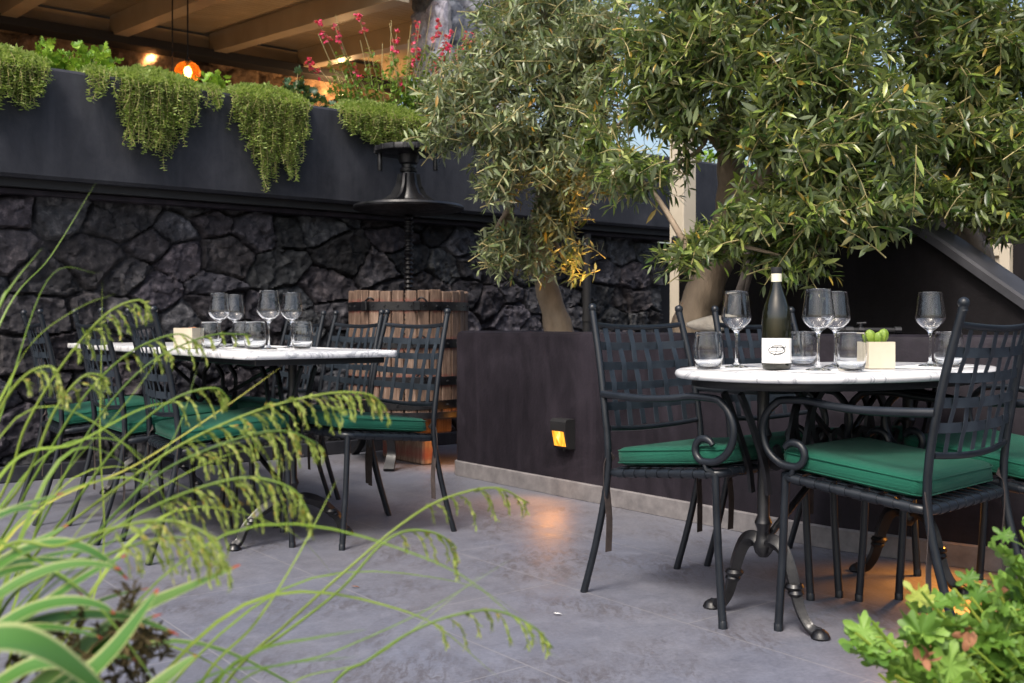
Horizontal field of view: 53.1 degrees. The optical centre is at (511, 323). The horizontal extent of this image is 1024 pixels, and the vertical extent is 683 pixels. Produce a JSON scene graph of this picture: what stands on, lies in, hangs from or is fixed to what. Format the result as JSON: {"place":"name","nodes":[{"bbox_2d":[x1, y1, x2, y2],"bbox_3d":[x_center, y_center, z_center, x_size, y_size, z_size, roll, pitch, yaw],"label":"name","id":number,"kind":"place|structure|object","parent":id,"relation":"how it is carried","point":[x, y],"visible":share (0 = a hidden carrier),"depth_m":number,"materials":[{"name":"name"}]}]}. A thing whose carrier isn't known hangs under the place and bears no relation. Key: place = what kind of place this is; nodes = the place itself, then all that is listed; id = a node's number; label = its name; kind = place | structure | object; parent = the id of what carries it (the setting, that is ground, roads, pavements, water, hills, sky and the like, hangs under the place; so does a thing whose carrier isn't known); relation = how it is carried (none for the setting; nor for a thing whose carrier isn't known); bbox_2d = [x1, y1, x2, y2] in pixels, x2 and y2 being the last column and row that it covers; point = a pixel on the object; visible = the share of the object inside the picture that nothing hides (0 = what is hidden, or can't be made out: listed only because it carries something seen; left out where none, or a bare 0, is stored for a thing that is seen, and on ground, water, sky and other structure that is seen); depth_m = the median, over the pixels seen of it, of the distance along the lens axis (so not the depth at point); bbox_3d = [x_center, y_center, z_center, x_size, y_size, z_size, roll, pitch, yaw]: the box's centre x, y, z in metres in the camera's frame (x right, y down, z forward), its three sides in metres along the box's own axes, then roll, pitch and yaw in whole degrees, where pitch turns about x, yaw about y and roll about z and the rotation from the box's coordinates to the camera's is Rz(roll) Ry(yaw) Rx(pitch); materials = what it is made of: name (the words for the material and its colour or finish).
{"place":"outdoors","nodes":[
{"label":"outdoors","id":0,"kind":"place"},
{"bbox_2d":[0,191,273,681],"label":"ornamental grass","id":1,"kind":"object","parent":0,"point":[61,391],"depth_m":1.31,"materials":[{"name":"green plant"}]},
{"bbox_2d":[0,493,290,682],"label":"flax plant","id":2,"kind":"object","parent":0,"point":[90,656],"visible":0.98,"depth_m":0.97,"materials":[{"name":"green plant"}]},
{"bbox_2d":[0,345,552,682],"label":"ornamental grass","id":3,"kind":"object","parent":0,"point":[206,553],"depth_m":1.12,"materials":[{"name":"green plant"}]},
{"bbox_2d":[0,444,1017,682],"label":"paved floor","id":4,"kind":"structure","parent":0,"point":[637,612],"depth_m":3.37,"materials":[{"name":"grey concrete"}]},
{"bbox_2d":[17,309,164,525],"bbox_3d":[-1.985,0.408,4.819,0.575,0.952,0.511,0,0,-34],"label":"side chair","id":5,"kind":"object","parent":4,"relation":"on","point":[59,418],"visible":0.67,"depth_m":4.66,"materials":[{"name":"paint"}]},
{"bbox_2d":[67,307,232,545],"bbox_3d":[-1.570,0.408,4.430,0.575,0.952,0.511,0,0,-36],"label":"side chair","id":6,"kind":"object","parent":4,"relation":"on","point":[126,425],"visible":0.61,"depth_m":4.30,"materials":[{"name":"paint"}]},
{"bbox_2d":[120,306,295,565],"bbox_3d":[-1.220,0.408,4.086,0.575,0.952,0.511,0,0,-32],"label":"side chair","id":7,"kind":"object","parent":4,"relation":"on","point":[166,430],"visible":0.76,"depth_m":3.96,"materials":[{"name":"paint"}]},
{"bbox_2d":[67,342,396,551],"bbox_3d":[-1.447,0.493,4.858,0.650,0.777,2.450,0,0,-38],"label":"marble table","id":8,"kind":"object","parent":4,"relation":"on","point":[275,359],"visible":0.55,"depth_m":4.12,"materials":[{"name":"stone"}]},
{"bbox_2d":[174,327,200,348],"bbox_3d":[-1.377,0.057,4.355,0.096,0.091,0.098,0,0,14],"label":"plant pot","id":9,"kind":"object","parent":8,"relation":"on","point":[193,333],"visible":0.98,"depth_m":4.31,"materials":[{"name":"beige ceramic"}]},
{"bbox_2d":[194,347,239,348],"bbox_3d":[-1.253,0.104,4.420,0.240,0.001,0.220,0,0,-38],"label":"paper mat","id":10,"kind":"object","parent":8,"relation":"on","point":[225,348],"visible":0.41,"depth_m":4.34,"materials":[{"name":"white paper"}]},
{"bbox_2d":[200,322,221,348],"bbox_3d":[-1.265,0.046,4.300,0.090,0.112,0.090,0,0,0],"label":"water tumbler","id":11,"kind":"object","parent":10,"relation":"on","point":[207,328],"visible":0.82,"depth_m":4.26,"materials":[{"name":"clear glass"}]},
{"bbox_2d":[208,293,229,347],"bbox_3d":[-1.286,-0.017,4.500,0.094,0.238,0.094,0,0,0],"label":"wine glass","id":12,"kind":"object","parent":10,"relation":"on","point":[219,309],"visible":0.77,"depth_m":4.47,"materials":[{"name":"clear glass"}]},
{"bbox_2d":[232,322,245,347],"bbox_3d":[-1.164,0.046,4.420,0.090,0.112,0.090,0,0,0],"label":"water tumbler","id":13,"kind":"object","parent":10,"relation":"on","point":[237,327],"visible":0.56,"depth_m":4.38,"materials":[{"name":"clear glass"}]},
{"bbox_2d":[222,349,295,350],"bbox_3d":[-1.016,0.104,4.148,0.240,0.001,0.220,0,0,-38],"label":"paper mat","id":14,"kind":"object","parent":8,"relation":"on","point":[255,350],"visible":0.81,"depth_m":4.16,"materials":[{"name":"white paper"}]},
{"bbox_2d":[244,322,266,349],"bbox_3d":[-1.041,0.046,4.150,0.090,0.112,0.090,0,0,0],"label":"water tumbler","id":15,"kind":"object","parent":14,"relation":"on","point":[256,331],"visible":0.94,"depth_m":4.12,"materials":[{"name":"clear glass"}]},
{"bbox_2d":[257,290,280,349],"bbox_3d":[-0.986,-0.017,4.150,0.094,0.238,0.094,0,0,0],"label":"wine glass","id":16,"kind":"object","parent":14,"relation":"on","point":[268,309],"visible":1,"depth_m":4.12,"materials":[{"name":"clear glass"}]},
{"bbox_2d":[277,347,341,348],"bbox_3d":[-0.876,0.104,4.358,0.240,0.001,0.220,0,0,-38],"label":"paper mat","id":17,"kind":"object","parent":8,"relation":"on","point":[312,348],"visible":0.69,"depth_m":4.33,"materials":[{"name":"white paper"}]},
{"bbox_2d":[281,292,302,347],"bbox_3d":[-0.950,-0.017,4.420,0.094,0.238,0.094,0,0,0],"label":"wine glass","id":18,"kind":"object","parent":17,"relation":"on","point":[291,309],"visible":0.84,"depth_m":4.39,"materials":[{"name":"clear glass"}]},
{"bbox_2d":[291,322,312,348],"bbox_3d":[-0.875,0.046,4.270,0.090,0.112,0.090,0,0,0],"label":"water tumbler","id":19,"kind":"object","parent":17,"relation":"on","point":[301,335],"visible":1,"depth_m":4.23,"materials":[{"name":"clear glass"}]},
{"bbox_2d":[189,311,330,507],"bbox_3d":[-1.291,0.408,5.235,0.575,0.952,0.511,0,0,-35],"label":"side chair","id":20,"kind":"object","parent":4,"relation":"on","point":[316,338],"visible":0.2,"depth_m":5.19,"materials":[{"name":"paint"}]},
{"bbox_2d":[232,309,385,527],"bbox_3d":[-0.941,0.408,4.776,0.575,0.952,0.511,0,0,-38],"label":"side chair","id":21,"kind":"object","parent":4,"relation":"on","point":[365,340],"visible":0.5,"depth_m":4.85,"materials":[{"name":"paint"}]},
{"bbox_2d":[0,187,669,483],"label":"retaining wall","id":22,"kind":"structure","parent":4,"relation":"on","point":[176,263],"depth_m":6.43,"materials":[{"name":"stone"}]},
{"bbox_2d":[0,64,848,236],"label":"planter trough","id":23,"kind":"object","parent":22,"relation":"on","point":[66,136],"visible":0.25,"depth_m":6.26,"materials":[{"name":"paint"}]},
{"bbox_2d":[0,42,54,110],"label":"trailing plant","id":24,"kind":"object","parent":23,"relation":"in","point":[31,64],"visible":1,"depth_m":5.51,"materials":[{"name":"green plant"}]},
{"bbox_2d":[34,36,65,68],"bbox_3d":[-2.702,-1.522,5.912,0.254,0.285,0.348,0,0,0],"label":"leafy plant","id":25,"kind":"object","parent":23,"relation":"on","point":[51,55],"visible":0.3,"depth_m":5.89,"materials":[{"name":"green plant"}]},
{"bbox_2d":[56,40,123,71],"bbox_3d":[-2.519,-1.529,6.062,0.472,0.320,0.343,0,0,0],"label":"leafy plant","id":26,"kind":"object","parent":23,"relation":"on","point":[91,56],"visible":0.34,"depth_m":6.01,"materials":[{"name":"green plant"}]},
{"bbox_2d":[75,61,113,103],"bbox_3d":[-2.443,-1.365,5.917,0.191,0.263,0.537,0,0,-42],"label":"trailing plant","id":27,"kind":"object","parent":23,"relation":"in","point":[93,70],"visible":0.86,"depth_m":5.75,"materials":[{"name":"green plant"}]},
{"bbox_2d":[107,63,209,170],"bbox_3d":[-2.171,-1.217,6.128,0.583,0.649,0.555,0,0,-40],"label":"trailing plant","id":28,"kind":"object","parent":23,"relation":"on","point":[158,84],"visible":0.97,"depth_m":5.94,"materials":[{"name":"green plant"}]},
{"bbox_2d":[199,82,224,111],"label":"trailing plant","id":29,"kind":"object","parent":23,"relation":"in","point":[211,89],"visible":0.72,"depth_m":6.16,"materials":[{"name":"green plant"}]},
{"bbox_2d":[193,70,231,90],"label":"leafy plant","id":30,"kind":"object","parent":23,"relation":"on","point":[217,79],"visible":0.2,"depth_m":6.49,"materials":[{"name":"green plant"}]},
{"bbox_2d":[221,81,313,192],"bbox_3d":[-1.614,-1.176,6.554,0.575,0.732,0.563,0,0,-37],"label":"trailing plant","id":31,"kind":"object","parent":23,"relation":"on","point":[264,96],"visible":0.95,"depth_m":6.38,"materials":[{"name":"green plant"}]},
{"bbox_2d":[282,65,305,93],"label":"leafy plant","id":32,"kind":"object","parent":23,"relation":"on","point":[297,86],"visible":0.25,"depth_m":6.85,"materials":[{"name":"green plant"}]},
{"bbox_2d":[301,84,335,107],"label":"leafy plant","id":33,"kind":"object","parent":23,"relation":"on","point":[308,90],"visible":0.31,"depth_m":6.90,"materials":[{"name":"green plant"}]},
{"bbox_2d":[329,98,429,144],"bbox_3d":[-0.967,-1.328,7.063,0.760,0.414,0.557,0,0,-38],"label":"trailing plant","id":34,"kind":"object","parent":23,"relation":"in","point":[374,112],"visible":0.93,"depth_m":6.87,"materials":[{"name":"green plant"}]},
{"bbox_2d":[304,5,503,122],"bbox_3d":[-0.676,-1.827,7.406,1.643,0.917,0.249,0,0,-16],"label":"flowering sage","id":35,"kind":"object","parent":23,"relation":"on","point":[402,88],"visible":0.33,"depth_m":7.37,"materials":[{"name":"green plant"}]},
{"bbox_2d":[696,146,757,170],"bbox_3d":[1.839,-1.490,9.426,1.059,0.286,0.460,0,0,0],"label":"leafy plant","id":36,"kind":"object","parent":23,"relation":"on","point":[710,155],"visible":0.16,"depth_m":9.36,"materials":[{"name":"green plant"}]},
{"bbox_2d":[574,234,590,331],"bbox_3d":[0.572,0.080,8.235,0.080,1.600,0.170,0,0,-38],"label":"drainpipe","id":37,"kind":"object","parent":22,"relation":"attached to","point":[586,321],"visible":0.47,"depth_m":8.17,"materials":[{"name":"black metal"}]},
{"bbox_2d":[280,308,456,550],"bbox_3d":[-0.610,0.408,4.341,0.575,0.952,0.511,0,0,-42],"label":"side chair","id":38,"kind":"object","parent":4,"relation":"on","point":[402,428],"visible":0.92,"depth_m":4.31,"materials":[{"name":"metal"}]},
{"bbox_2d":[340,141,469,470],"bbox_3d":[-0.651,-0.131,6.569,0.940,2.022,0.965,0,0,0],"label":"wine press","id":39,"kind":"object","parent":4,"relation":"on","point":[408,199],"visible":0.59,"depth_m":6.34,"materials":[{"name":"metal"}]},
{"bbox_2d":[670,128,695,322],"bbox_3d":[1.217,-0.720,7.300,0.190,3.200,0.190,0,0,-38],"label":"cream post","id":40,"kind":"object","parent":4,"relation":"on","point":[682,214],"visible":0.06,"depth_m":7.26,"materials":[{"name":"paint"}]},
{"bbox_2d":[580,303,828,629],"bbox_3d":[0.612,0.408,3.301,0.538,0.952,0.619,0,0,-42],"label":"armchair","id":41,"kind":"object","parent":4,"relation":"on","point":[702,454],"visible":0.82,"depth_m":3.28,"materials":[{"name":"metal"}]},
{"bbox_2d":[455,330,1023,571],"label":"planter wall","id":42,"kind":"structure","parent":4,"relation":"on","point":[517,391],"depth_m":4.92,"materials":[{"name":"paint"}]},
{"bbox_2d":[402,0,647,331],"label":"olive tree","id":43,"kind":"object","parent":42,"relation":"on","point":[563,56],"visible":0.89,"depth_m":5.20,"materials":[{"name":"green plant"}]},
{"bbox_2d":[550,418,574,450],"bbox_3d":[0.255,0.562,5.181,0.068,0.165,0.116,0,0,-39],"label":"wall lamp","id":44,"kind":"object","parent":42,"relation":"attached to","point":[562,430],"visible":1,"depth_m":5.15,"materials":[{"name":"metal"}]},
{"bbox_2d":[686,315,729,331],"bbox_3d":[0.887,-0.002,4.553,0.230,0.075,0.080,0,0,-6],"label":"rock","id":45,"kind":"object","parent":42,"relation":"on","point":[705,324],"visible":0.54,"depth_m":4.52,"materials":[{"name":"beige stone"}]},
{"bbox_2d":[735,231,755,290],"bbox_3d":[1.056,-0.260,4.798,0.063,0.536,0.257,0,0,-22],"label":"dry branch","id":46,"kind":"object","parent":42,"relation":"on","point":[744,285],"visible":0.21,"depth_m":4.74,"materials":[{"name":"brown wood"}]},
{"bbox_2d":[560,0,966,332],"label":"olive tree","id":47,"kind":"object","parent":42,"relation":"on","point":[726,54],"visible":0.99,"depth_m":4.33,"materials":[{"name":"green plant"}]},
{"bbox_2d":[838,322,901,333],"bbox_3d":[1.381,0.015,3.963,0.241,0.049,0.032,0,0,5],"label":"irrigation pipe","id":48,"kind":"object","parent":42,"relation":"on","point":[894,330],"visible":0.78,"depth_m":3.95,"materials":[{"name":"metal"}]},
{"bbox_2d":[859,0,1023,260],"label":"olive tree","id":49,"kind":"object","parent":42,"relation":"on","point":[975,61],"visible":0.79,"depth_m":4.53,"materials":[{"name":"green plant"}]},
{"bbox_2d":[704,305,930,597],"bbox_3d":[1.081,0.408,3.639,0.538,0.952,0.619,0,0,-38],"label":"armchair","id":50,"kind":"object","parent":4,"relation":"on","point":[727,486],"visible":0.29,"depth_m":3.67,"materials":[{"name":"metal"}]},
{"bbox_2d":[675,362,995,641],"bbox_3d":[1.045,0.513,3.254,1.220,0.750,0.770,0,0,-37],"label":"marble table","id":51,"kind":"object","parent":4,"relation":"on","point":[763,540],"visible":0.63,"depth_m":3.00,"materials":[{"name":"stone"}]},
{"bbox_2d":[687,367,762,370],"bbox_3d":[0.653,0.137,3.139,0.240,0.001,0.170,0,0,-44],"label":"paper mat","id":52,"kind":"object","parent":51,"relation":"on","point":[725,369],"visible":0.66,"depth_m":3.09,"materials":[{"name":"white paper"}]},
{"bbox_2d":[693,332,723,369],"bbox_3d":[0.590,0.080,3.080,0.090,0.112,0.090,0,0,0],"label":"water tumbler","id":53,"kind":"object","parent":52,"relation":"on","point":[708,351],"visible":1,"depth_m":3.04,"materials":[{"name":"clear glass"}]},
{"bbox_2d":[721,291,751,367],"bbox_3d":[0.701,0.017,3.200,0.094,0.238,0.094,0,0,0],"label":"wine glass","id":54,"kind":"object","parent":52,"relation":"on","point":[736,316],"visible":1,"depth_m":3.17,"materials":[{"name":"clear glass"}]},
{"bbox_2d":[762,267,790,369],"bbox_3d":[0.790,-0.017,3.059,0.086,0.306,0.088,0,0,14],"label":"wine bottle","id":55,"kind":"object","parent":51,"relation":"on","point":[776,333],"visible":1,"depth_m":3.03,"materials":[{"name":"green glass"}]},
{"bbox_2d":[791,331,816,366],"bbox_3d":[0.938,0.080,3.300,0.090,0.112,0.090,0,0,0],"label":"water tumbler","id":56,"kind":"object","parent":51,"relation":"on","point":[803,348],"visible":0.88,"depth_m":3.26,"materials":[{"name":"clear glass"}]},
{"bbox_2d":[784,369,876,372],"bbox_3d":[0.925,0.137,2.984,0.260,0.001,0.180,0,0,-32],"label":"paper mat","id":57,"kind":"object","parent":51,"relation":"on","point":[831,371],"visible":0.72,"depth_m":2.95,"materials":[{"name":"white paper"}]},
{"bbox_2d":[802,289,834,370],"bbox_3d":[0.897,0.017,3.000,0.094,0.238,0.094,0,0,0],"label":"wine glass","id":58,"kind":"object","parent":57,"relation":"on","point":[818,315],"visible":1,"depth_m":2.97,"materials":[{"name":"clear glass"}]},
{"bbox_2d":[834,332,866,371],"bbox_3d":[0.976,0.080,2.950,0.090,0.112,0.090,0,0,0],"label":"water tumbler","id":59,"kind":"object","parent":57,"relation":"on","point":[850,352],"visible":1,"depth_m":2.92,"materials":[{"name":"clear glass"}]},
{"bbox_2d":[823,291,850,366],"bbox_3d":[1.023,0.017,3.240,0.094,0.238,0.094,0,0,0],"label":"wine glass","id":60,"kind":"object","parent":51,"relation":"on","point":[841,310],"visible":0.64,"depth_m":3.20,"materials":[{"name":"clear glass"}]},
{"bbox_2d":[865,329,894,368],"bbox_3d":[1.124,0.075,3.160,0.083,0.122,0.083,0,0,-3],"label":"plant pot","id":61,"kind":"object","parent":51,"relation":"on","point":[880,352],"visible":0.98,"depth_m":3.12,"materials":[{"name":"beige ceramic"}]},
{"bbox_2d":[895,365,973,368],"bbox_3d":[1.339,0.137,3.266,0.200,0.001,0.320,0,0,41],"label":"paper mat","id":62,"kind":"object","parent":51,"relation":"on","point":[914,367],"visible":0.57,"depth_m":3.22,"materials":[{"name":"white paper"}]},
{"bbox_2d":[915,292,945,366],"bbox_3d":[1.347,0.017,3.300,0.094,0.238,0.094,0,0,0],"label":"wine glass","id":63,"kind":"object","parent":62,"relation":"on","point":[930,316],"visible":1,"depth_m":3.27,"materials":[{"name":"clear glass"}]},
{"bbox_2d":[933,331,963,367],"bbox_3d":[1.374,0.080,3.220,0.090,0.112,0.090,0,0,0],"label":"water tumbler","id":64,"kind":"object","parent":62,"relation":"on","point":[941,340],"visible":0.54,"depth_m":3.19,"materials":[{"name":"clear glass"}]},
{"bbox_2d":[671,217,1023,334],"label":"stair wall","id":65,"kind":"structure","parent":4,"relation":"on","point":[883,291],"depth_m":4.67,"materials":[{"name":"black paint"}]},
{"bbox_2d":[759,297,1023,631],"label":"armchair","id":66,"kind":"object","parent":4,"relation":"on","point":[910,473],"visible":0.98,"depth_m":2.79,"materials":[{"name":"metal"}]},
{"bbox_2d":[881,384,1023,600],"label":"armchair","id":67,"kind":"object","parent":4,"relation":"on","point":[918,439],"visible":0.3,"depth_m":3.25,"materials":[{"name":"metal"}]},
{"bbox_2d":[400,0,1023,243],"label":"sky","id":68,"kind":"structure","parent":0,"point":[640,140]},
{"bbox_2d":[838,517,1023,682],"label":"scented geranium","id":69,"kind":"object","parent":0,"point":[986,645],"visible":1,"depth_m":1.40,"materials":[{"name":"green plant"}]},
{"bbox_2d":[879,123,1023,280],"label":"boundary wall","id":70,"kind":"structure","parent":0,"point":[1018,260],"depth_m":6.88,"materials":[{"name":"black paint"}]},
{"bbox_2d":[992,244,1012,272],"bbox_3d":[3.225,-0.030,7.046,0.055,1.020,0.420,0,0,-38],"label":"shutter panel","id":71,"kind":"object","parent":70,"relation":"attached to","point":[1004,259],"visible":0.1,"depth_m":6.89,"materials":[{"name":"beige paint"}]},
{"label":"terrace floor","id":72,"kind":"structure","parent":0,"visible":0},
{"bbox_2d":[0,29,397,105],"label":"terrace wall","id":73,"kind":"structure","parent":72,"relation":"on","point":[130,57],"depth_m":10.67,"materials":[{"name":"brown wood"}]},
{"bbox_2d":[0,13,412,91],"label":"steel beam","id":74,"kind":"structure","parent":73,"relation":"attached to","point":[20,24],"depth_m":10.40,"materials":[{"name":"black metal"}]},
{"bbox_2d":[0,0,623,80],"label":"pergola roof","id":75,"kind":"structure","parent":73,"relation":"on","point":[285,30],"depth_m":9.85,"materials":[{"name":"paint"}]},
{"bbox_2d":[172,0,172,70],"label":"hanging cord","id":76,"kind":"object","parent":75,"relation":"hanging from","point":[172,35],"visible":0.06,"depth_m":8.24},
{"bbox_2d":[174,0,200,80],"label":"pendant lamp","id":77,"kind":"object","parent":75,"relation":"hanging from","point":[187,67],"visible":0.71,"depth_m":8.06,"materials":[{"name":"orange glass"}]},
{"bbox_2d":[411,0,509,123],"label":"stone column","id":78,"kind":"structure","parent":72,"relation":"on","point":[446,13],"depth_m":8.18,"materials":[{"name":"grey stone"}]},
{"bbox_3d":[-1.153,0.104,4.700,0.240,0.001,0.220,0,0,-38],"label":"paper mat","id":79,"kind":"object","parent":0,"visible":0},
{"bbox_2d":[227,294,244,345],"bbox_3d":[-1.278,-0.017,4.720,0.094,0.238,0.094,0,0,0],"label":"wine glass","id":80,"kind":"object","parent":79,"relation":"on","point":[237,308],"visible":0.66,"depth_m":4.69,"materials":[{"name":"clear glass"}]}
]}

